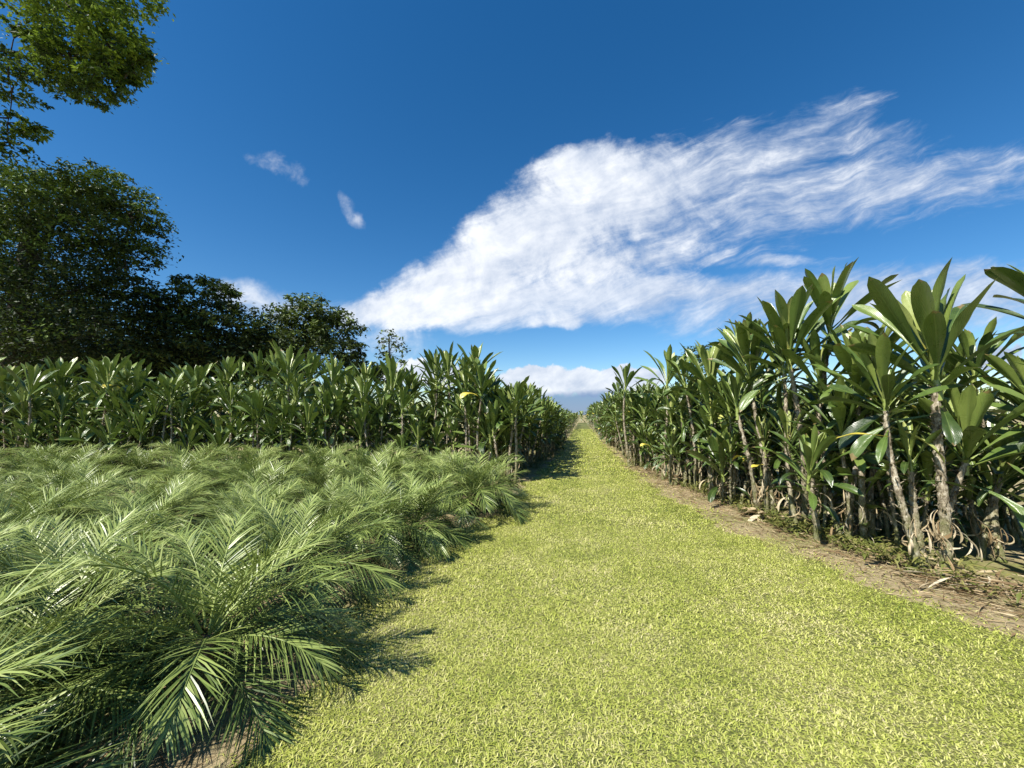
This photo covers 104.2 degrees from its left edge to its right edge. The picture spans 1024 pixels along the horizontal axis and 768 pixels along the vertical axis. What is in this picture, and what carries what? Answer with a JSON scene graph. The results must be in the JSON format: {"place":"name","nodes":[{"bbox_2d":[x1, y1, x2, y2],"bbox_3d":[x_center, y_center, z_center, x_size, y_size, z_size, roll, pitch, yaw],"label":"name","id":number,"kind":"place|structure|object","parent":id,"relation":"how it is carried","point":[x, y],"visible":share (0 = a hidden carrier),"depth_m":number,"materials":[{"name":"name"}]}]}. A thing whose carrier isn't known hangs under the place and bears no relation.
{"place":"outdoors","nodes":[
{"label":"outdoors","id":0,"kind":"place"},
{"bbox_2d":[0,415,1023,767],"bbox_3d":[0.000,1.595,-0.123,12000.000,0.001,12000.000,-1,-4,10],"label":"ground","id":1,"kind":"structure","parent":0,"point":[206,747],"depth_m":3.62,"materials":[{"name":"soil"}]},
{"bbox_2d":[0,357,63,475],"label":"cane plant","id":2,"kind":"object","parent":1,"relation":"on","point":[9,378],"visible":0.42,"depth_m":10.42,"materials":[{"name":"green plant"}]},
{"bbox_2d":[0,442,74,497],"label":"pygmy palm","id":3,"kind":"object","parent":1,"relation":"on","point":[13,460],"visible":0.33,"depth_m":8.20,"materials":[{"name":"green plant"}]},
{"bbox_2d":[0,362,79,478],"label":"cane plant","id":4,"kind":"object","parent":1,"relation":"on","point":[16,399],"visible":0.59,"depth_m":10.06,"materials":[{"name":"green plant"}]},
{"bbox_2d":[0,468,108,521],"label":"pygmy palm","id":5,"kind":"object","parent":1,"relation":"on","point":[39,480],"visible":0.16,"depth_m":6.17,"materials":[{"name":"green plant"}]},
{"bbox_2d":[0,481,116,580],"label":"pygmy palm","id":6,"kind":"object","parent":1,"relation":"on","point":[18,507],"visible":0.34,"depth_m":4.37,"materials":[{"name":"green plant"}]},
{"bbox_2d":[2,457,120,510],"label":"pygmy palm","id":7,"kind":"object","parent":1,"relation":"on","point":[75,467],"visible":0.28,"depth_m":7.30,"materials":[{"name":"green plant"}]},
{"bbox_2d":[16,387,110,465],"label":"cane plant","id":8,"kind":"object","parent":1,"relation":"on","point":[76,432],"visible":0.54,"depth_m":10.20,"materials":[{"name":"green plant"}]},
{"bbox_2d":[0,469,131,550],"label":"pygmy palm","id":9,"kind":"object","parent":1,"relation":"on","point":[95,485],"visible":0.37,"depth_m":5.30,"materials":[{"name":"green plant"}]},
{"bbox_2d":[23,356,111,453],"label":"cane plant","id":10,"kind":"object","parent":1,"relation":"on","point":[62,368],"visible":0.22,"depth_m":11.57,"materials":[{"name":"green plant"}]},
{"bbox_2d":[7,442,134,499],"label":"pygmy palm","id":11,"kind":"object","parent":1,"relation":"on","point":[76,457],"visible":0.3,"depth_m":8.19,"materials":[{"name":"green plant"}]},
{"bbox_2d":[0,551,147,767],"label":"pygmy palm","id":12,"kind":"object","parent":1,"relation":"on","point":[30,664],"visible":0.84,"depth_m":1.52,"materials":[{"name":"green plant"}]},
{"bbox_2d":[0,460,156,524],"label":"pygmy palm","id":13,"kind":"object","parent":1,"relation":"on","point":[58,482],"visible":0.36,"depth_m":6.00,"materials":[{"name":"green plant"}]},
{"bbox_2d":[0,0,175,185],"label":"overhanging tree","id":14,"kind":"object","parent":1,"relation":"on","point":[118,60],"visible":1,"depth_m":13.93,"materials":[{"name":"green plant"}]},
{"bbox_2d":[0,514,182,650],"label":"pygmy palm","id":15,"kind":"object","parent":1,"relation":"on","point":[98,528],"visible":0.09,"depth_m":3.15,"materials":[{"name":"green plant"}]},
{"bbox_2d":[0,552,203,767],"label":"pygmy palm","id":16,"kind":"object","parent":1,"relation":"on","point":[43,620],"visible":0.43,"depth_m":1.99,"materials":[{"name":"green plant"}]},
{"bbox_2d":[0,149,210,442],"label":"broad dark tree","id":17,"kind":"object","parent":1,"relation":"on","point":[21,280],"visible":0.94,"depth_m":18.60,"materials":[{"name":"green plant"}]},
{"bbox_2d":[58,356,153,464],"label":"cane plant","id":18,"kind":"object","parent":1,"relation":"on","point":[93,375],"visible":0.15,"depth_m":11.20,"materials":[{"name":"green plant"}]},
{"bbox_2d":[55,353,160,477],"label":"cane plant","id":19,"kind":"object","parent":1,"relation":"on","point":[122,395],"visible":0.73,"depth_m":10.12,"materials":[{"name":"green plant"}]},
{"bbox_2d":[21,484,222,599],"bbox_3d":[-3.906,1.670,4.007,1.858,1.109,1.741,3,-5,-30],"label":"pygmy palm","id":20,"kind":"object","parent":1,"relation":"on","point":[157,513],"visible":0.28,"depth_m":4.10,"materials":[{"name":"green plant"}]},
{"bbox_2d":[0,500,261,763],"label":"pygmy palm","id":21,"kind":"object","parent":1,"relation":"on","point":[107,574],"visible":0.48,"depth_m":2.62,"materials":[{"name":"green plant"}]},
{"bbox_2d":[89,356,173,475],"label":"cane plant","id":22,"kind":"object","parent":1,"relation":"on","point":[137,371],"visible":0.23,"depth_m":10.84,"materials":[{"name":"green plant"}]},
{"bbox_2d":[92,445,170,488],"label":"pygmy palm","id":23,"kind":"object","parent":1,"relation":"on","point":[137,460],"visible":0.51,"depth_m":9.18,"materials":[{"name":"green plant"}]},
{"bbox_2d":[110,372,190,478],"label":"cane plant","id":24,"kind":"object","parent":1,"relation":"on","point":[140,435],"visible":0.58,"depth_m":10.11,"materials":[{"name":"green plant"}]},
{"bbox_2d":[73,473,232,553],"bbox_3d":[-4.744,1.731,5.294,1.704,1.126,1.787,1,-5,-17],"label":"pygmy palm","id":25,"kind":"object","parent":1,"relation":"on","point":[146,489],"visible":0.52,"depth_m":5.36,"materials":[{"name":"green plant"}]},
{"bbox_2d":[120,452,232,506],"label":"pygmy palm","id":26,"kind":"object","parent":1,"relation":"on","point":[180,468],"visible":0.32,"depth_m":7.14,"materials":[{"name":"green plant"}]},
{"bbox_2d":[132,361,222,475],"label":"cane plant","id":27,"kind":"object","parent":1,"relation":"on","point":[193,375],"visible":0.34,"depth_m":11.09,"materials":[{"name":"green plant"}]},
{"bbox_2d":[114,439,246,496],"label":"pygmy palm","id":28,"kind":"object","parent":1,"relation":"on","point":[183,452],"visible":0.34,"depth_m":8.04,"materials":[{"name":"green plant"}]},
{"bbox_2d":[76,273,285,441],"bbox_3d":[-18.734,-1.303,23.320,12.369,9.469,9.541,-1,-4,10],"label":"spreading tree","id":29,"kind":"object","parent":1,"relation":"on","point":[208,327],"visible":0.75,"depth_m":21.31,"materials":[{"name":"green plant"}]},
{"bbox_2d":[149,375,214,478],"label":"cane plant","id":30,"kind":"object","parent":1,"relation":"on","point":[194,434],"visible":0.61,"depth_m":10.24,"materials":[{"name":"green plant"}]},
{"bbox_2d":[0,503,377,767],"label":"pygmy palm","id":31,"kind":"object","parent":1,"relation":"on","point":[204,659],"visible":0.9,"depth_m":2.15,"materials":[{"name":"green plant"}]},
{"bbox_2d":[190,356,251,459],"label":"cane plant","id":32,"kind":"object","parent":1,"relation":"on","point":[231,366],"visible":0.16,"depth_m":11.39,"materials":[{"name":"green plant"}]},
{"bbox_2d":[198,382,253,473],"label":"cane plant","id":33,"kind":"object","parent":1,"relation":"on","point":[230,429],"visible":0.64,"depth_m":10.17,"materials":[{"name":"green plant"}]},
{"bbox_2d":[185,357,268,468],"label":"cane plant","id":34,"kind":"object","parent":1,"relation":"on","point":[216,422],"visible":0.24,"depth_m":11.10,"materials":[{"name":"green plant"}]},
{"bbox_2d":[149,477,328,598],"bbox_3d":[-2.813,1.659,4.181,1.779,1.219,1.667,1,-4,-9],"label":"pygmy palm","id":35,"kind":"object","parent":1,"relation":"on","point":[240,493],"visible":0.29,"depth_m":4.20,"materials":[{"name":"green plant"}]},
{"bbox_2d":[177,455,303,513],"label":"pygmy palm","id":36,"kind":"object","parent":1,"relation":"on","point":[259,467],"visible":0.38,"depth_m":7.07,"materials":[{"name":"green plant"}]},
{"bbox_2d":[209,383,285,463],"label":"cane plant","id":37,"kind":"object","parent":1,"relation":"on","point":[248,419],"visible":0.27,"depth_m":10.86,"materials":[{"name":"green plant"}]},
{"bbox_2d":[179,475,319,555],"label":"pygmy palm","id":38,"kind":"object","parent":1,"relation":"on","point":[235,486],"visible":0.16,"depth_m":5.17,"materials":[{"name":"green plant"}]},
{"bbox_2d":[201,446,301,502],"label":"pygmy palm","id":39,"kind":"object","parent":1,"relation":"on","point":[263,455],"visible":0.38,"depth_m":8.14,"materials":[{"name":"green plant"}]},
{"bbox_2d":[223,387,285,468],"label":"cane plant","id":40,"kind":"object","parent":1,"relation":"on","point":[255,399],"visible":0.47,"depth_m":9.85,"materials":[{"name":"green plant"}]},
{"bbox_2d":[201,453,321,525],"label":"pygmy palm","id":41,"kind":"object","parent":1,"relation":"on","point":[269,475],"visible":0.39,"depth_m":6.02,"materials":[{"name":"green plant"}]},
{"bbox_2d":[238,347,291,464],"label":"cane plant","id":42,"kind":"object","parent":1,"relation":"on","point":[259,358],"visible":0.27,"depth_m":11.63,"materials":[{"name":"green plant"}]},
{"bbox_2d":[134,489,409,684],"bbox_3d":[-1.825,1.593,3.333,1.928,1.375,1.954,-1,-5,14],"label":"pygmy palm","id":43,"kind":"object","parent":1,"relation":"on","point":[269,537],"visible":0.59,"depth_m":3.35,"materials":[{"name":"green plant"}]},
{"bbox_2d":[247,371,318,479],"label":"cane plant","id":44,"kind":"object","parent":1,"relation":"on","point":[283,414],"visible":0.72,"depth_m":9.76,"materials":[{"name":"green plant"}]},
{"bbox_2d":[244,339,339,468],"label":"cane plant","id":45,"kind":"object","parent":1,"relation":"on","point":[284,361],"visible":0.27,"depth_m":10.20,"materials":[{"name":"green plant"}]},
{"bbox_2d":[242,292,377,438],"bbox_3d":[-12.228,-1.102,23.956,7.136,9.160,7.645,-4,-6,41],"label":"rounded tree","id":46,"kind":"object","parent":1,"relation":"on","point":[314,335],"visible":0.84,"depth_m":23.45,"materials":[{"name":"green plant"}]},
{"bbox_2d":[290,350,343,458],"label":"cane plant","id":47,"kind":"object","parent":1,"relation":"on","point":[315,365],"visible":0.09,"depth_m":11.81,"materials":[{"name":"green plant"}]},
{"bbox_2d":[281,351,355,467],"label":"cane plant","id":48,"kind":"object","parent":1,"relation":"on","point":[327,401],"visible":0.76,"depth_m":9.83,"materials":[{"name":"green plant"}]},
{"bbox_2d":[269,440,370,500],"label":"pygmy palm","id":49,"kind":"object","parent":1,"relation":"on","point":[318,459],"visible":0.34,"depth_m":7.97,"materials":[{"name":"green plant"}]},
{"bbox_2d":[278,458,363,508],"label":"pygmy palm","id":50,"kind":"object","parent":1,"relation":"on","point":[318,478],"visible":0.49,"depth_m":6.96,"materials":[{"name":"green plant"}]},
{"bbox_2d":[273,471,376,549],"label":"pygmy palm","id":51,"kind":"object","parent":1,"relation":"on","point":[320,494],"visible":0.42,"depth_m":5.11,"materials":[{"name":"green plant"}]},
{"bbox_2d":[315,377,384,470],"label":"cane plant","id":52,"kind":"object","parent":1,"relation":"on","point":[338,441],"visible":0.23,"depth_m":10.89,"materials":[{"name":"green plant"}]},
{"bbox_2d":[302,448,421,524],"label":"pygmy palm","id":53,"kind":"object","parent":1,"relation":"on","point":[381,466],"visible":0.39,"depth_m":6.56,"materials":[{"name":"green plant"}]},
{"bbox_2d":[324,441,425,501],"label":"pygmy palm","id":54,"kind":"object","parent":1,"relation":"on","point":[365,454],"visible":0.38,"depth_m":8.03,"materials":[{"name":"green plant"}]},
{"bbox_2d":[296,468,455,573],"bbox_3d":[-1.538,1.683,4.568,1.729,1.309,2.020,-3,-6,38],"label":"pygmy palm","id":55,"kind":"object","parent":1,"relation":"on","point":[393,544],"visible":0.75,"depth_m":4.40,"materials":[{"name":"green plant"}]},
{"bbox_2d":[335,352,418,467],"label":"cane plant","id":56,"kind":"object","parent":1,"relation":"on","point":[389,368],"visible":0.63,"depth_m":10.03,"materials":[{"name":"green plant"}]},
{"bbox_2d":[341,358,426,465],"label":"cane plant","id":57,"kind":"object","parent":1,"relation":"on","point":[385,402],"visible":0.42,"depth_m":10.43,"materials":[{"name":"green plant"}]},
{"bbox_2d":[383,385,439,476],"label":"cane plant","id":58,"kind":"object","parent":1,"relation":"on","point":[402,438],"visible":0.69,"depth_m":9.71,"materials":[{"name":"green plant"}]},
{"bbox_2d":[355,467,488,565],"bbox_3d":[-1.199,1.728,4.966,1.843,1.252,1.617,-4,-6,43],"label":"pygmy palm","id":59,"kind":"object","parent":1,"relation":"on","point":[428,498],"visible":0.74,"depth_m":4.83,"materials":[{"name":"green plant"}]},
{"bbox_2d":[404,349,453,472],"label":"cane plant","id":60,"kind":"object","parent":1,"relation":"on","point":[436,360],"visible":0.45,"depth_m":10.86,"materials":[{"name":"green plant"}]},
{"bbox_2d":[417,361,457,459],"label":"cane plant","id":61,"kind":"object","parent":1,"relation":"on","point":[432,416],"visible":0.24,"depth_m":12.00,"materials":[{"name":"green plant"}]},
{"bbox_2d":[385,454,495,520],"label":"pygmy palm","id":62,"kind":"object","parent":1,"relation":"on","point":[434,474],"visible":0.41,"depth_m":6.47,"materials":[{"name":"green plant"}]},
{"bbox_2d":[407,404,480,465],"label":"cane plant","id":63,"kind":"object","parent":1,"relation":"on","point":[439,441],"visible":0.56,"depth_m":9.94,"materials":[{"name":"green plant"}]},
{"bbox_2d":[412,342,476,466],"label":"cane plant","id":64,"kind":"object","parent":1,"relation":"on","point":[448,359],"visible":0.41,"depth_m":10.60,"materials":[{"name":"green plant"}]},
{"bbox_2d":[401,450,531,530],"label":"pygmy palm","id":65,"kind":"object","parent":1,"relation":"on","point":[475,477],"visible":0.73,"depth_m":6.20,"materials":[{"name":"green plant"}]},
{"bbox_2d":[441,356,522,474],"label":"cane plant","id":66,"kind":"object","parent":1,"relation":"on","point":[465,376],"visible":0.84,"depth_m":9.62,"materials":[{"name":"green plant"}]},
{"bbox_2d":[450,343,513,467],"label":"cane plant","id":67,"kind":"object","parent":1,"relation":"on","point":[475,352],"visible":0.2,"depth_m":10.21,"materials":[{"name":"green plant"}]},
{"bbox_2d":[455,462,529,510],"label":"pygmy palm","id":68,"kind":"object","parent":1,"relation":"on","point":[496,472],"visible":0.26,"depth_m":7.35,"materials":[{"name":"green plant"}]},
{"bbox_2d":[472,375,541,482],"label":"cane plant","id":69,"kind":"object","parent":1,"relation":"on","point":[511,406],"visible":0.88,"depth_m":9.41,"materials":[{"name":"green plant"}]},
{"bbox_2d":[473,388,545,477],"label":"cane plant","id":70,"kind":"object","parent":1,"relation":"on","point":[506,432],"visible":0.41,"depth_m":10.04,"materials":[{"name":"green plant"}]},
{"bbox_2d":[4,440,1023,736],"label":"undergrowth","id":71,"kind":"object","parent":1,"relation":"on","point":[788,524],"visible":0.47,"depth_m":4.63,"materials":[{"name":"green plant"}]},
{"bbox_2d":[8,443,1023,767],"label":"leaf litter","id":72,"kind":"object","parent":1,"relation":"on","point":[836,551],"visible":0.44,"depth_m":4.09,"materials":[{"name":"brown plant"}]},
{"bbox_2d":[607,363,644,467],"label":"cane plant","id":73,"kind":"object","parent":1,"relation":"on","point":[626,376],"visible":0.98,"depth_m":12.14,"materials":[{"name":"green plant"}]},
{"bbox_2d":[615,387,657,466],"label":"cane plant","id":74,"kind":"object","parent":1,"relation":"on","point":[631,401],"visible":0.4,"depth_m":12.50,"materials":[{"name":"green plant"}]},
{"bbox_2d":[625,390,663,468],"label":"cane plant","id":75,"kind":"object","parent":1,"relation":"on","point":[640,430],"visible":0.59,"depth_m":11.78,"materials":[{"name":"green plant"}]},
{"bbox_2d":[638,396,678,472],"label":"cane plant","id":76,"kind":"object","parent":1,"relation":"on","point":[650,436],"visible":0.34,"depth_m":10.87,"materials":[{"name":"green plant"}]},
{"bbox_2d":[633,344,696,479],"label":"cane plant","id":77,"kind":"object","parent":1,"relation":"on","point":[669,355],"visible":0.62,"depth_m":9.81,"materials":[{"name":"green plant"}]},
{"bbox_2d":[651,425,692,485],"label":"cane plant","id":78,"kind":"object","parent":1,"relation":"on","point":[675,450],"visible":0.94,"depth_m":9.01,"materials":[{"name":"green plant"}]},
{"bbox_2d":[650,393,706,481],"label":"cane plant","id":79,"kind":"object","parent":1,"relation":"on","point":[671,414],"visible":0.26,"depth_m":9.56,"materials":[{"name":"green plant"}]},
{"bbox_2d":[657,355,728,488],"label":"cane plant","id":80,"kind":"object","parent":1,"relation":"on","point":[695,468],"visible":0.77,"depth_m":8.80,"materials":[{"name":"green plant"}]},
{"bbox_2d":[678,373,759,505],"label":"cane plant","id":81,"kind":"object","parent":1,"relation":"on","point":[718,444],"visible":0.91,"depth_m":7.15,"materials":[{"name":"green plant"}]},
{"bbox_2d":[670,312,774,498],"bbox_3d":[4.211,0.404,7.847,2.115,3.610,1.692,-1,-4,10],"label":"cane plant","id":82,"kind":"object","parent":1,"relation":"on","point":[713,351],"visible":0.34,"depth_m":7.73,"materials":[{"name":"green plant"}]},
{"bbox_2d":[700,375,795,495],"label":"cane plant","id":83,"kind":"object","parent":1,"relation":"on","point":[745,464],"visible":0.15,"depth_m":7.73,"materials":[{"name":"green plant"}]},
{"bbox_2d":[701,319,800,514],"bbox_3d":[3.911,0.562,6.568,1.513,3.201,1.487,-1,-4,10],"label":"cane plant","id":84,"kind":"object","parent":1,"relation":"on","point":[742,346],"visible":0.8,"depth_m":6.49,"materials":[{"name":"green plant"}]},
{"bbox_2d":[726,370,798,504],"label":"cane plant","id":85,"kind":"object","parent":1,"relation":"on","point":[760,477],"visible":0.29,"depth_m":7.32,"materials":[{"name":"green plant"}]},
{"bbox_2d":[750,375,852,510],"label":"cane plant","id":86,"kind":"object","parent":1,"relation":"on","point":[791,408],"visible":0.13,"depth_m":6.71,"materials":[{"name":"green plant"}]},
{"bbox_2d":[725,257,902,526],"bbox_3d":[4.340,0.156,5.796,2.204,3.886,1.597,-1,-4,10],"label":"cane plant","id":87,"kind":"object","parent":1,"relation":"on","point":[828,301],"visible":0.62,"depth_m":5.71,"materials":[{"name":"green plant"}]},
{"bbox_2d":[742,316,900,542],"bbox_3d":[4.156,0.460,5.535,1.569,3.156,2.151,-2,-5,26],"label":"cane plant","id":88,"kind":"object","parent":1,"relation":"on","point":[814,448],"visible":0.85,"depth_m":5.17,"materials":[{"name":"green plant"}]},
{"bbox_2d":[777,386,882,529],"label":"cane plant","id":89,"kind":"object","parent":1,"relation":"on","point":[830,468],"visible":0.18,"depth_m":5.85,"materials":[{"name":"green plant"}]},
{"bbox_2d":[801,324,943,544],"bbox_3d":[4.572,0.622,5.059,1.497,2.913,1.380,-1,-4,10],"label":"cane plant","id":90,"kind":"object","parent":1,"relation":"on","point":[843,356],"visible":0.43,"depth_m":5.02,"materials":[{"name":"green plant"}]},
{"bbox_2d":[816,332,978,573],"bbox_3d":[3.762,0.668,4.052,1.982,2.504,1.159,3,-6,-37],"label":"cane plant","id":91,"kind":"object","parent":1,"relation":"on","point":[882,382],"visible":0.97,"depth_m":4.18,"materials":[{"name":"green plant"}]},
{"bbox_2d":[813,372,993,546],"bbox_3d":[4.798,1.016,5.153,1.546,2.261,1.526,-1,-5,13],"label":"cane plant","id":92,"kind":"object","parent":1,"relation":"on","point":[926,463],"visible":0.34,"depth_m":4.86,"materials":[{"name":"green plant"}]},
{"bbox_2d":[839,390,983,536],"bbox_3d":[5.415,1.055,5.527,1.529,2.054,1.496,-4,-6,39],"label":"cane plant","id":93,"kind":"object","parent":1,"relation":"on","point":[919,479],"visible":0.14,"depth_m":5.32,"materials":[{"name":"green plant"}]},
{"bbox_2d":[839,258,1023,580],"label":"cane plant","id":94,"kind":"object","parent":1,"relation":"on","point":[923,316],"visible":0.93,"depth_m":4.09,"materials":[{"name":"green plant"}]},
{"bbox_2d":[878,356,1023,545],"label":"cane plant","id":95,"kind":"object","parent":1,"relation":"on","point":[973,518],"visible":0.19,"depth_m":4.93,"materials":[{"name":"green plant"}]},
{"bbox_2d":[885,566,1023,599],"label":"dead leaf heap","id":96,"kind":"object","parent":1,"relation":"on","point":[989,579],"visible":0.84,"depth_m":3.66,"materials":[{"name":"brown plant"}]},
{"bbox_2d":[903,337,1023,532],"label":"cane plant","id":97,"kind":"object","parent":1,"relation":"on","point":[948,366],"visible":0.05,"depth_m":5.41,"materials":[{"name":"green plant"}]},
{"bbox_2d":[923,317,1023,547],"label":"cane plant","id":98,"kind":"object","parent":1,"relation":"on","point":[966,338],"visible":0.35,"depth_m":4.96,"materials":[{"name":"green plant"}]},
{"bbox_2d":[946,416,1023,562],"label":"cane plant","id":99,"kind":"object","parent":1,"relation":"on","point":[998,481],"visible":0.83,"depth_m":4.45,"materials":[{"name":"green plant"}]},
{"bbox_2d":[949,264,1023,558],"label":"cane plant","id":100,"kind":"object","parent":1,"relation":"on","point":[1013,371],"visible":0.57,"depth_m":4.39,"materials":[{"name":"green plant"}]},
{"bbox_2d":[982,361,1023,548],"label":"cane plant","id":101,"kind":"object","parent":1,"relation":"on","point":[1020,435],"visible":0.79,"depth_m":4.02,"materials":[{"name":"green plant"}]},
{"bbox_2d":[0,0,1023,414],"label":"sky","id":102,"kind":"structure","parent":0,"point":[572,190],"materials":[{"name":"blue"}]},
{"bbox_2d":[206,423,1023,767],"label":"grass path","id":103,"kind":"structure","parent":0,"point":[605,651],"depth_m":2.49,"materials":[{"name":"green plant"}]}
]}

